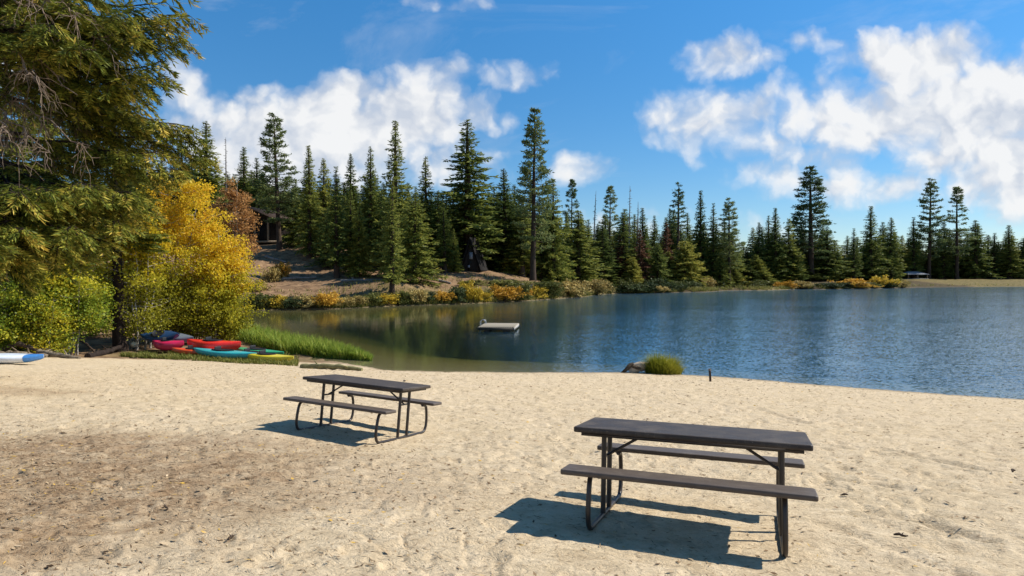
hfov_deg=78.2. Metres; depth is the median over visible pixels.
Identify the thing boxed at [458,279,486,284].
bush
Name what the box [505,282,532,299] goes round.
bush
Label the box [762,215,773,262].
fir tree
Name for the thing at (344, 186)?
fir tree
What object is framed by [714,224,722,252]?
fir tree
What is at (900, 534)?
stick
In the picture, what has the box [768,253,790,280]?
fir tree
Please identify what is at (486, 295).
bush
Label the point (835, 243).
fir tree
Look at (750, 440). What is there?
picnic table
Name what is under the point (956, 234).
pine tree
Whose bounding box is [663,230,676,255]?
fir tree
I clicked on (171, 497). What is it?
needle litter
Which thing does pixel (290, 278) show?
fallen log
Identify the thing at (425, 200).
fir tree
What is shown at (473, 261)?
hut
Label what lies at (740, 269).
fir tree
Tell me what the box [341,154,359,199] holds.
fir tree
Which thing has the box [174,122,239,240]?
fir tree
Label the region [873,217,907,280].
fir tree
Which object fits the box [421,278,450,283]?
fallen log
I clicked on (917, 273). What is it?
picnic shelter
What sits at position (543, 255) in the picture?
fir tree
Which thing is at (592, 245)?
fir tree
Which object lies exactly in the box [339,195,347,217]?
fir tree
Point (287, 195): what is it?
pine tree
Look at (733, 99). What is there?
sky
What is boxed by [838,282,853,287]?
bush
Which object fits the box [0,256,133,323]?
leafy tree
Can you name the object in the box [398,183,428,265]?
fir tree
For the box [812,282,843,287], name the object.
bush
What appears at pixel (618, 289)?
bush
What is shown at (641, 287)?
bush
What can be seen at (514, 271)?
fir tree
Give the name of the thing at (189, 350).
kayak
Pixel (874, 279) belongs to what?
bush
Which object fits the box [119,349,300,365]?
grass
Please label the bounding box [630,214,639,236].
fir tree
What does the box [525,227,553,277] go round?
fir tree
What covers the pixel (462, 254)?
fir tree
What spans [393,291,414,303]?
bush
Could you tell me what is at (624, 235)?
fir tree
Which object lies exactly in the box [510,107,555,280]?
pine tree
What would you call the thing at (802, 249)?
fir tree
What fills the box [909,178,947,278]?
pine tree
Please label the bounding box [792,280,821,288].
bush
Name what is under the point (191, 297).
aspen tree
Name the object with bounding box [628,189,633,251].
dead tree
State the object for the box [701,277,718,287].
bush
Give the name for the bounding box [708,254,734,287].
evergreen tree
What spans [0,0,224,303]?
fir tree
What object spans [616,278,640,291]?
bush
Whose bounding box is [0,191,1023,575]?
ground
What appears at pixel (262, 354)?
kayak
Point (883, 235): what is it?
fir tree
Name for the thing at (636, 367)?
rock
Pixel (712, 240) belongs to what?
fir tree
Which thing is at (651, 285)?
bush
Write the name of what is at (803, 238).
fir tree
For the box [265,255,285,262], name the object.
fallen log
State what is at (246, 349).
kayak
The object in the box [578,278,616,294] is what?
bush
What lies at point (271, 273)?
bush
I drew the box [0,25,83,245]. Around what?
fir tree
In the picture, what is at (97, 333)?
leafy shrub
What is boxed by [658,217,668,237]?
fir tree
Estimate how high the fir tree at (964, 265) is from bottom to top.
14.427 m
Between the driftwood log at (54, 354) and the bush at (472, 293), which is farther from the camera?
the bush at (472, 293)
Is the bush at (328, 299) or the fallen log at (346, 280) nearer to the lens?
the bush at (328, 299)
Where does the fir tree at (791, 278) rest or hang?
on the ground at (880, 515)
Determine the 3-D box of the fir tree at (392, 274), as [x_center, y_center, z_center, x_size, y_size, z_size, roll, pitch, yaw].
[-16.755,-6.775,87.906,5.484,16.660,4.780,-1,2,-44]
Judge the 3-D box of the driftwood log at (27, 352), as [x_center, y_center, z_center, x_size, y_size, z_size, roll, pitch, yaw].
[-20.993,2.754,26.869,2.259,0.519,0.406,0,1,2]
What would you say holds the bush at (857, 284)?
on the ground at (880, 515)
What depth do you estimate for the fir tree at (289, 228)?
120.48 m
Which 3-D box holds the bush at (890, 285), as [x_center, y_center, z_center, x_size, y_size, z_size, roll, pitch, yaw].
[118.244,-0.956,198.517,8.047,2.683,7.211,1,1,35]
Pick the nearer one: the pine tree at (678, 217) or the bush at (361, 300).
the bush at (361, 300)
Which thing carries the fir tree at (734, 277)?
on the ground at (880, 515)
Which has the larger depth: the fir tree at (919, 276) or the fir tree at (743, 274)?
the fir tree at (919, 276)
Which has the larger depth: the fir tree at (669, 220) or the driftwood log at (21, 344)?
the fir tree at (669, 220)
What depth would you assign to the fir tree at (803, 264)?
218.41 m
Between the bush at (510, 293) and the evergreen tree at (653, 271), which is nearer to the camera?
the bush at (510, 293)
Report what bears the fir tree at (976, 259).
on the ground at (880, 515)
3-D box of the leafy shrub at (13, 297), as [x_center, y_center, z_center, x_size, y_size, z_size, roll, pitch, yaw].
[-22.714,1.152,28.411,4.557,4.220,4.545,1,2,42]
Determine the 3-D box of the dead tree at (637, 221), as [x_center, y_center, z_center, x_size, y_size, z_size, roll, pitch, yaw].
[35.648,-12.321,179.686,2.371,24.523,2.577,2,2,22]
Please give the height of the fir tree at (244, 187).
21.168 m
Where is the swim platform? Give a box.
[478,319,518,332]
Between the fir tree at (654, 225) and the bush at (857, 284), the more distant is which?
the fir tree at (654, 225)
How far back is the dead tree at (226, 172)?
149.40 m
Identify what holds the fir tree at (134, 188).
on the ground at (880, 515)
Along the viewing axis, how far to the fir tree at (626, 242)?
193.93 m
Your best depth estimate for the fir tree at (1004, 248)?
284.79 m
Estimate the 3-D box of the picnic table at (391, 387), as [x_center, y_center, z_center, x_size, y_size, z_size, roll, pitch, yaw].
[-2.237,1.800,9.555,1.830,0.780,1.502,2,-3,24]
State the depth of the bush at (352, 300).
79.00 m
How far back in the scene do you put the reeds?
33.27 m
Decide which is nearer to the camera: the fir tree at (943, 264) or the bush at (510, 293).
the bush at (510, 293)
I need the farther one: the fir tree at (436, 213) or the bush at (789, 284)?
the bush at (789, 284)
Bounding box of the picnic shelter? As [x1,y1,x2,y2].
[898,271,929,278]
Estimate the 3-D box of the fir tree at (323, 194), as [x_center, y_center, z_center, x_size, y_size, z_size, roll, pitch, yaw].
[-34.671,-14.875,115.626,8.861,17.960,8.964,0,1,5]
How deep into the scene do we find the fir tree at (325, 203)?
142.20 m
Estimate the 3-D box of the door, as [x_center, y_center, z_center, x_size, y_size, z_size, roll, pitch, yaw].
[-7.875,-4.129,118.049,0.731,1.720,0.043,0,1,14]
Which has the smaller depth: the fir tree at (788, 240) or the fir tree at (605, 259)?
the fir tree at (605, 259)
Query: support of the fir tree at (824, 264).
on the ground at (880, 515)
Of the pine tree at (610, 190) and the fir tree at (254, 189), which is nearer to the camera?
the fir tree at (254, 189)
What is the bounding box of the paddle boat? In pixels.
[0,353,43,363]
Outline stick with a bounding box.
[893,532,907,536]
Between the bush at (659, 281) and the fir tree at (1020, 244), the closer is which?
the bush at (659, 281)
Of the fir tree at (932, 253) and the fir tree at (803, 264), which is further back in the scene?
the fir tree at (932, 253)
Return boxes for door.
[468,261,471,270]
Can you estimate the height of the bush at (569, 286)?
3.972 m
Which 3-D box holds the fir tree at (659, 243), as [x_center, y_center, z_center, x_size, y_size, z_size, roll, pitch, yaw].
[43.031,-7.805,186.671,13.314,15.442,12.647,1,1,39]
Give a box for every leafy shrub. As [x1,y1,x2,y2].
[0,273,66,352]
[2,292,90,356]
[15,261,118,355]
[81,272,132,336]
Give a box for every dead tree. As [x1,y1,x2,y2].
[223,139,230,213]
[593,196,596,244]
[611,235,628,284]
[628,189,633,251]
[632,230,653,283]
[635,211,639,251]
[656,223,674,270]
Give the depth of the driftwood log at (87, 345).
30.78 m
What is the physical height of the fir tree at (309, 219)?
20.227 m
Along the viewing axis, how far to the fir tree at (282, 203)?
146.67 m
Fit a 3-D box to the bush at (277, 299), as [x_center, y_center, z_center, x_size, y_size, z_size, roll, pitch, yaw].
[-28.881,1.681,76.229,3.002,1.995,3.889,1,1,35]
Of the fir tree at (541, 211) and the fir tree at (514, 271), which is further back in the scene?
the fir tree at (541, 211)
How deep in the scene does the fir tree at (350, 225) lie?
102.24 m
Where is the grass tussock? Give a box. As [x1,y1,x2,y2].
[637,349,688,374]
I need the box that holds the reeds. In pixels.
[233,321,374,360]
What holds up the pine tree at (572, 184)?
on the ground at (880, 515)
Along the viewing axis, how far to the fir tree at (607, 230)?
186.93 m
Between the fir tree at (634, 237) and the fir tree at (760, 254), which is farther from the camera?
the fir tree at (760, 254)
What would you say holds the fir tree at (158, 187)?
on the ground at (880, 515)
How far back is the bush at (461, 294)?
90.25 m
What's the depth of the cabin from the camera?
130.62 m
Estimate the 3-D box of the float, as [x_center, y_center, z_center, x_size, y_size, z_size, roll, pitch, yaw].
[-19.384,2.962,32.269,0.300,0.606,0.300,0,1,0]
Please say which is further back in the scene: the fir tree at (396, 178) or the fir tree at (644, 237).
the fir tree at (644, 237)
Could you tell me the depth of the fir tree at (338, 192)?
151.58 m
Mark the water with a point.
(381, 326)
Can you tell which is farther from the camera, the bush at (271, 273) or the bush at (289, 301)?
the bush at (271, 273)
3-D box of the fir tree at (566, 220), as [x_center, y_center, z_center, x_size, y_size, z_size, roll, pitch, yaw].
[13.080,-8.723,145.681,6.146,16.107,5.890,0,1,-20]
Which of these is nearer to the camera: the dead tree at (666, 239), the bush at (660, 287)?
the bush at (660, 287)
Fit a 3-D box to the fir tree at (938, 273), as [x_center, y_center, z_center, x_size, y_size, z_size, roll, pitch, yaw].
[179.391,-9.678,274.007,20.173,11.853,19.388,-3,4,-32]
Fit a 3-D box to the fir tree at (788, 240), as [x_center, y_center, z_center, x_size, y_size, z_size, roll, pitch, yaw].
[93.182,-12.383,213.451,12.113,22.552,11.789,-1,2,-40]
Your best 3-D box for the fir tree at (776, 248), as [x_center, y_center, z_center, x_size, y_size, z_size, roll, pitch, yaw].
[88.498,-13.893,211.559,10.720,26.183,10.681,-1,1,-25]
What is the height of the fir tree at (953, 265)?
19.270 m
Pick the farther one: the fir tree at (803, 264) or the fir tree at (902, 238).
the fir tree at (902, 238)
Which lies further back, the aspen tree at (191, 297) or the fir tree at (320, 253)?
the fir tree at (320, 253)
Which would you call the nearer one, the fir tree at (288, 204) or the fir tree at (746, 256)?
the fir tree at (288, 204)
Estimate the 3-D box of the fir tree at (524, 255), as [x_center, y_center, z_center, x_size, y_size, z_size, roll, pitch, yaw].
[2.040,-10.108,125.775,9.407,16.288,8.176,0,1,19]
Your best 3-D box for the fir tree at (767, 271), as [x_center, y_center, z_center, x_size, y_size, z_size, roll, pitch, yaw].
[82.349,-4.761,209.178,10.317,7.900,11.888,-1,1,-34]
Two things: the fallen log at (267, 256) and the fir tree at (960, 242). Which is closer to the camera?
the fallen log at (267, 256)
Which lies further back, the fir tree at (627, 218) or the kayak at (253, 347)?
the fir tree at (627, 218)
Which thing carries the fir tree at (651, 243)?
on the ground at (880, 515)
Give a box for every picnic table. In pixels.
[283,374,441,443]
[560,417,818,557]
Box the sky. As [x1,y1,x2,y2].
[0,0,1023,254]
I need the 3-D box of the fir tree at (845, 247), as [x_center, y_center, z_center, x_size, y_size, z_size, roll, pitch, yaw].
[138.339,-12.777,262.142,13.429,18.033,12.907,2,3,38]
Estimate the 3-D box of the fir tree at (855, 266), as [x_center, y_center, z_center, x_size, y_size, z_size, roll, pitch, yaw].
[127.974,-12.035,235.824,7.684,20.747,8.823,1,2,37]
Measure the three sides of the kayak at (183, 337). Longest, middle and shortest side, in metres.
2.294 x 0.783 x 0.591 m
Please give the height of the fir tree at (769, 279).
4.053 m
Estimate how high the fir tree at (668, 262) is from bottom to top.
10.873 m
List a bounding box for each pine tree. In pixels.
[248,112,303,250]
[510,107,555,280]
[561,178,582,247]
[600,186,621,261]
[667,182,690,254]
[713,197,745,286]
[783,165,836,280]
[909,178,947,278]
[939,186,978,278]
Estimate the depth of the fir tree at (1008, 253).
273.05 m
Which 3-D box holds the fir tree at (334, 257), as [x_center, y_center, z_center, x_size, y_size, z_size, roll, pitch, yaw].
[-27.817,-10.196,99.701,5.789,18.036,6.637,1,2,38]
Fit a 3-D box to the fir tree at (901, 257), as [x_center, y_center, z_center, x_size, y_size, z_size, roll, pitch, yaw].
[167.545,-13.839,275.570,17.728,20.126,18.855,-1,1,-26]
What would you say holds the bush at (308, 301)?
on the ground at (880, 515)
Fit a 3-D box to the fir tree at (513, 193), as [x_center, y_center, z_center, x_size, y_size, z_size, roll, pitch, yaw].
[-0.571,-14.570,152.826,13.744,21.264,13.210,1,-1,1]
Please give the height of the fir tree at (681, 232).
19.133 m
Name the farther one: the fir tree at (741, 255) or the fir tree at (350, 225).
the fir tree at (741, 255)
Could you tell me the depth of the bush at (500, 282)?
104.75 m
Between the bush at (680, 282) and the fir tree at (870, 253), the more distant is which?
the fir tree at (870, 253)
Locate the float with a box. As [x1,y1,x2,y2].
[130,340,136,347]
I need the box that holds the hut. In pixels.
[461,237,487,270]
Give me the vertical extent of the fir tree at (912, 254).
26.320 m
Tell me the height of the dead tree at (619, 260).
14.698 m
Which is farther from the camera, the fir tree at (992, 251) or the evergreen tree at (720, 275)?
the fir tree at (992, 251)
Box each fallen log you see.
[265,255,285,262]
[278,274,315,279]
[340,277,381,281]
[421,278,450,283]
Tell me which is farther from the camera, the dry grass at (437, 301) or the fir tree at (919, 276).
the fir tree at (919, 276)
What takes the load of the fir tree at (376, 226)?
on the ground at (880, 515)
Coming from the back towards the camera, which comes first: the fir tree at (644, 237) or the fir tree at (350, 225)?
the fir tree at (644, 237)
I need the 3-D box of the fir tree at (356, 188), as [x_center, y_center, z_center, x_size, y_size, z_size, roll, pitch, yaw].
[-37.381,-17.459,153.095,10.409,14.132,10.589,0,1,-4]
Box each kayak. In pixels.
[139,330,178,341]
[152,337,183,350]
[170,330,193,342]
[172,345,198,354]
[187,336,240,349]
[193,346,256,358]
[236,345,283,354]
[244,348,258,352]
[247,350,293,360]
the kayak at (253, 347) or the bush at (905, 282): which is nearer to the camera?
the kayak at (253, 347)
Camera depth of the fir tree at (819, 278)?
225.72 m
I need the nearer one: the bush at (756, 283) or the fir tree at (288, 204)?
the fir tree at (288, 204)
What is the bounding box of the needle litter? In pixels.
[0,361,1023,575]
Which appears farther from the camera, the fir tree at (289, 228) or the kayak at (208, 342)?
the fir tree at (289, 228)
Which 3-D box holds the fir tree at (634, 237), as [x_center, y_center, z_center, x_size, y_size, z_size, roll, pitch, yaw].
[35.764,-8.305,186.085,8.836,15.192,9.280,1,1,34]
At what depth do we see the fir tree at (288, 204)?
144.26 m
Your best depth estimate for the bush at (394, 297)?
84.41 m
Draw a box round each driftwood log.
[0,347,48,357]
[2,339,37,351]
[36,349,80,358]
[79,338,95,351]
[84,345,122,357]
[299,360,362,370]
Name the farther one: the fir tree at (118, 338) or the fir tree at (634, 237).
the fir tree at (634, 237)
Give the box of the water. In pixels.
[223,287,1023,398]
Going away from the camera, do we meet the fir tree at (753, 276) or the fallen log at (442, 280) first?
the fallen log at (442, 280)
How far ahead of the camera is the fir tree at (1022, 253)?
276.31 m
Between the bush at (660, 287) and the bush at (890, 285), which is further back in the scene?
the bush at (890, 285)
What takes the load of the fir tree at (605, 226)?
on the ground at (880, 515)
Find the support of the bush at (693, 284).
on the ground at (880, 515)
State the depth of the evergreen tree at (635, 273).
167.25 m
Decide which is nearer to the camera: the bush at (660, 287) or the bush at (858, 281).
the bush at (660, 287)
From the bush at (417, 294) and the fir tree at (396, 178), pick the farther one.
the fir tree at (396, 178)
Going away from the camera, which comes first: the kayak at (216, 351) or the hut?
the kayak at (216, 351)
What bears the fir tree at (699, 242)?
on the ground at (880, 515)
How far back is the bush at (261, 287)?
87.32 m
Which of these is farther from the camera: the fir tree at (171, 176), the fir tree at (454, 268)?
the fir tree at (171, 176)
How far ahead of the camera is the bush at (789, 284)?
182.87 m
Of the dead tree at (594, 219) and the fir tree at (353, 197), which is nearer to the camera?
the fir tree at (353, 197)
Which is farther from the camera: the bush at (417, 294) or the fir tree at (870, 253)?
the fir tree at (870, 253)
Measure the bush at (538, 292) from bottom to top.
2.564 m
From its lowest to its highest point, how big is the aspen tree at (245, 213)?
12.517 m
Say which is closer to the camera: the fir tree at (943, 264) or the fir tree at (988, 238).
the fir tree at (943, 264)
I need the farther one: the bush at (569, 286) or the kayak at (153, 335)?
the bush at (569, 286)
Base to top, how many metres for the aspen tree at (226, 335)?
5.490 m
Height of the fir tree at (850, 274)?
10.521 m
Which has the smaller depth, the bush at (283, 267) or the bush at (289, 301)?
the bush at (289, 301)
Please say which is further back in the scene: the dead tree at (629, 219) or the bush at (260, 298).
the dead tree at (629, 219)
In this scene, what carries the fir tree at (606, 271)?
on the ground at (880, 515)
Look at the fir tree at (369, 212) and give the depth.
112.12 m
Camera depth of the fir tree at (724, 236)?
216.40 m
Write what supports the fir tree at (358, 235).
on the ground at (880, 515)
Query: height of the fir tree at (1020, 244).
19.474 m
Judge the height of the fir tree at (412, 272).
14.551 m
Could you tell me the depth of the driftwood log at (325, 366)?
24.55 m
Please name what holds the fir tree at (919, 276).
on the ground at (880, 515)
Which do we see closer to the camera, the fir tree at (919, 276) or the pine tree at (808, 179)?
the pine tree at (808, 179)
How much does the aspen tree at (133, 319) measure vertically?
7.519 m
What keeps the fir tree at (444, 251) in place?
on the ground at (880, 515)
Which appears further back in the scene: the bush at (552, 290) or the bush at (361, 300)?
the bush at (552, 290)
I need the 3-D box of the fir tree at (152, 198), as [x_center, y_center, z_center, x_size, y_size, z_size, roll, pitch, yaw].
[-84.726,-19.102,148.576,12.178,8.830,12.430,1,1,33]
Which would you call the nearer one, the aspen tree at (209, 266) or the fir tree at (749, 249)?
the aspen tree at (209, 266)
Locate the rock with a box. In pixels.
[620,362,647,372]
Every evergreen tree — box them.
[621,257,643,283]
[643,243,674,282]
[665,240,709,288]
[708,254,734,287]
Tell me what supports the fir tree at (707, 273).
on the ground at (880, 515)
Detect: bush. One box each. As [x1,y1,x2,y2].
[238,292,277,308]
[241,280,275,290]
[261,266,284,281]
[264,294,286,307]
[272,261,291,277]
[278,295,307,307]
[286,294,319,307]
[309,290,343,307]
[337,297,358,306]
[344,295,368,304]
[358,292,390,304]
[379,293,400,304]
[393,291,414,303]
[408,288,429,302]
[422,291,436,301]
[433,290,456,300]
[448,286,467,302]
[457,279,483,302]
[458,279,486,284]
[480,279,532,287]
[481,292,493,301]
[490,283,526,300]
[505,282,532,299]
[525,281,563,287]
[529,286,547,298]
[542,284,565,298]
[555,278,593,296]
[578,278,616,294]
[612,288,626,292]
[615,283,655,291]
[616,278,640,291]
[643,277,687,291]
[644,282,658,291]
[656,285,671,291]
[671,280,690,289]
[682,280,700,288]
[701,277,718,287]
[736,280,780,286]
[773,281,799,287]
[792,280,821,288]
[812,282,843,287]
[827,278,883,287]
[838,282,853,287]
[853,282,871,287]
[868,274,902,287]
[876,281,900,287]
[899,280,910,286]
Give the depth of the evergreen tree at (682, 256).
176.25 m
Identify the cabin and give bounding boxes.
[234,206,300,242]
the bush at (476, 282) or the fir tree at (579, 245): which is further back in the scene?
the fir tree at (579, 245)
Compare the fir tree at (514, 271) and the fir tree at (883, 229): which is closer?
the fir tree at (514, 271)
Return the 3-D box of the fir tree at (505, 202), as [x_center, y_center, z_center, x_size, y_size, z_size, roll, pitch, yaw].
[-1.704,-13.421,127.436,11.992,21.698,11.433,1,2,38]
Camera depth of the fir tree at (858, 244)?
270.88 m
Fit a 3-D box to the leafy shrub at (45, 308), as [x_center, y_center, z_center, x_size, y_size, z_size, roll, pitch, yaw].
[-21.152,1.705,28.669,3.856,3.135,3.488,0,1,0]
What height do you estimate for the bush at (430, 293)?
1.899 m
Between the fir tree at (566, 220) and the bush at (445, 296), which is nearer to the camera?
the bush at (445, 296)
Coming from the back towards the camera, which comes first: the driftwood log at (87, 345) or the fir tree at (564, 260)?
the fir tree at (564, 260)
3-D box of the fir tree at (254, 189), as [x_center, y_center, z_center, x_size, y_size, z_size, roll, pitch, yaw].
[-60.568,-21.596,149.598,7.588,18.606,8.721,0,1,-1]
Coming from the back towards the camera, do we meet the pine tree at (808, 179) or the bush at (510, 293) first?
the pine tree at (808, 179)
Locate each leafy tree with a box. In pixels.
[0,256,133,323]
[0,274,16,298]
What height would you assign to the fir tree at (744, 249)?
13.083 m
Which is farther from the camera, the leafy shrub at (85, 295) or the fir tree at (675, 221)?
the fir tree at (675, 221)
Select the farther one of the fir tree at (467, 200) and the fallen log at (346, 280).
the fir tree at (467, 200)
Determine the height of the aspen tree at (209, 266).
8.025 m
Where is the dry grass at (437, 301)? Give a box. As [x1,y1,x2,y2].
[236,272,1020,308]
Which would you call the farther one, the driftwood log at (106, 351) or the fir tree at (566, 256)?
the fir tree at (566, 256)
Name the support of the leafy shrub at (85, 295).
on the ground at (880, 515)
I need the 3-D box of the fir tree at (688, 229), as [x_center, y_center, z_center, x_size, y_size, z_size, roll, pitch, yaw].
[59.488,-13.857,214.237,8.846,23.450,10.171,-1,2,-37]
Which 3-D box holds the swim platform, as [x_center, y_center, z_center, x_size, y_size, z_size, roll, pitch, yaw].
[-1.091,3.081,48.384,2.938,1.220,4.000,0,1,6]
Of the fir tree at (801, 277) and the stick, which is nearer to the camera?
the stick
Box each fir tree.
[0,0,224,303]
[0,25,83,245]
[0,27,127,265]
[63,87,171,351]
[119,181,155,199]
[139,188,160,223]
[150,167,168,216]
[158,140,198,241]
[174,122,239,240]
[220,174,232,203]
[228,147,253,232]
[245,157,269,225]
[274,189,289,212]
[280,185,306,223]
[281,194,306,247]
[291,145,323,258]
[297,158,343,251]
[297,173,313,194]
[303,187,344,231]
[303,208,333,268]
[312,166,353,277]
[326,191,370,274]
[331,180,343,204]
[338,185,364,248]
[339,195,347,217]
[340,182,351,203]
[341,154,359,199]
[343,207,380,277]
[348,187,363,209]
[355,146,387,255]
[365,120,423,273]
[366,192,386,268]
[370,180,408,294]
[394,192,448,286]
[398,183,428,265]
[414,156,436,259]
[425,190,458,267]
[430,119,510,259]
[430,208,460,272]
[447,228,463,272]
[448,227,464,264]
[482,189,501,268]
[483,168,536,272]
[498,231,536,274]
[500,202,546,276]
[508,186,517,205]
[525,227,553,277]
[528,239,557,280]
[536,180,578,281]
[536,197,544,228]
[549,225,574,278]
[555,227,571,276]
[563,215,573,249]
[565,211,611,285]
[585,220,592,239]
[585,233,597,263]
[591,225,622,284]
[595,249,618,280]
[597,214,617,245]
[605,226,617,255]
[610,212,641,279]
[612,209,636,240]
[621,222,632,250]
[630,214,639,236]
[631,234,635,251]
[633,208,656,284]
[648,215,661,243]
[648,233,657,251]
[651,236,664,275]
[656,251,686,281]
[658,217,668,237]
[662,208,676,254]
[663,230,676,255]
[668,214,683,233]
[673,225,689,250]
[682,213,693,240]
[688,190,714,282]
[699,264,727,287]
[702,203,724,276]
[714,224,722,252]
[717,224,743,262]
[724,242,751,280]
[730,242,749,269]
[731,269,750,285]
[734,256,752,280]
[741,227,756,256]
[741,246,752,264]
[742,255,777,285]
[743,250,750,266]
[744,222,773,277]
[744,267,765,285]
[757,227,766,249]
[757,263,780,281]
[758,274,779,285]
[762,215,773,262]
[763,208,791,282]
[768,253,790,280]
[771,254,800,282]
[771,257,791,281]
[777,218,806,280]
[787,248,811,281]
[791,224,819,264]
[796,232,815,278]
[796,251,811,276]
[802,271,824,280]
[813,226,854,280]
[815,263,839,280]
[833,242,846,260]
[835,251,856,280]
[839,255,870,280]
[840,236,856,262]
[843,228,864,279]
[848,237,865,253]
[855,206,893,280]
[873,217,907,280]
[874,231,907,275]
[877,222,892,243]
[892,234,910,277]
[898,236,911,277]
[899,217,926,277]
[900,252,940,277]
[905,253,950,277]
[927,244,953,278]
[931,222,960,278]
[945,237,965,278]
[953,236,964,255]
[954,250,987,278]
[959,220,1005,278]
[981,235,993,253]
[984,233,1005,278]
[995,225,1023,278]
[997,237,1022,277]
[1006,238,1023,277]
[1014,239,1023,256]
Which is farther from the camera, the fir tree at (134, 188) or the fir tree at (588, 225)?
the fir tree at (588, 225)
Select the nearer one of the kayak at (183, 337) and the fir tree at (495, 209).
the kayak at (183, 337)
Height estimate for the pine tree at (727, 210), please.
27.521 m
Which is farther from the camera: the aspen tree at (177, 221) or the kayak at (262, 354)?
the aspen tree at (177, 221)
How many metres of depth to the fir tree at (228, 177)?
156.38 m
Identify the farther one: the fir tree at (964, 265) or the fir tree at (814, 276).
the fir tree at (964, 265)
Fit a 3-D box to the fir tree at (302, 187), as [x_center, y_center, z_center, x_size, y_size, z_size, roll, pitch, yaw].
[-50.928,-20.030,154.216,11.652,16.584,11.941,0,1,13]
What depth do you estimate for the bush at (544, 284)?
108.42 m
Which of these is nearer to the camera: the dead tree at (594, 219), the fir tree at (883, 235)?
the dead tree at (594, 219)
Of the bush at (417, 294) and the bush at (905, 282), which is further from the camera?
the bush at (905, 282)
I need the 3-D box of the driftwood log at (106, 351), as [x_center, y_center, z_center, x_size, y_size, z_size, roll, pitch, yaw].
[-19.385,2.999,29.747,0.555,0.463,3.492,0,1,-11]
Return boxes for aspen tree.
[82,210,191,349]
[87,171,236,341]
[136,254,220,339]
[166,210,269,338]
[194,253,258,340]
[201,177,261,282]
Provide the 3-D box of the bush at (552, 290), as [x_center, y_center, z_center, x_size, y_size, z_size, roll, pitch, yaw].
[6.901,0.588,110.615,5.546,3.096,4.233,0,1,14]
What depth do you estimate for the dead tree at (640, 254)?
171.49 m
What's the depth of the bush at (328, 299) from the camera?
77.18 m
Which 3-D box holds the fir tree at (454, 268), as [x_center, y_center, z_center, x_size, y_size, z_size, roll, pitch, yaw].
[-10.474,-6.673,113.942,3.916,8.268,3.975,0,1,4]
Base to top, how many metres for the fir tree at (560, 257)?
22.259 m
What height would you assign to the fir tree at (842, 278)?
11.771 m
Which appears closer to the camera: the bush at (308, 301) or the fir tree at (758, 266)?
the bush at (308, 301)
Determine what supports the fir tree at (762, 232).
on the ground at (880, 515)
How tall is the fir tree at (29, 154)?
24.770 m
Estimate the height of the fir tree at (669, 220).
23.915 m
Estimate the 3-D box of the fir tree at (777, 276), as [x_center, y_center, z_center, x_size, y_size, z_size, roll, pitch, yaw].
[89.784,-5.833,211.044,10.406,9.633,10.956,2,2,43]
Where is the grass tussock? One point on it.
(660, 365)
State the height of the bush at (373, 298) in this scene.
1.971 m
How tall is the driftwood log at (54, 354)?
0.454 m

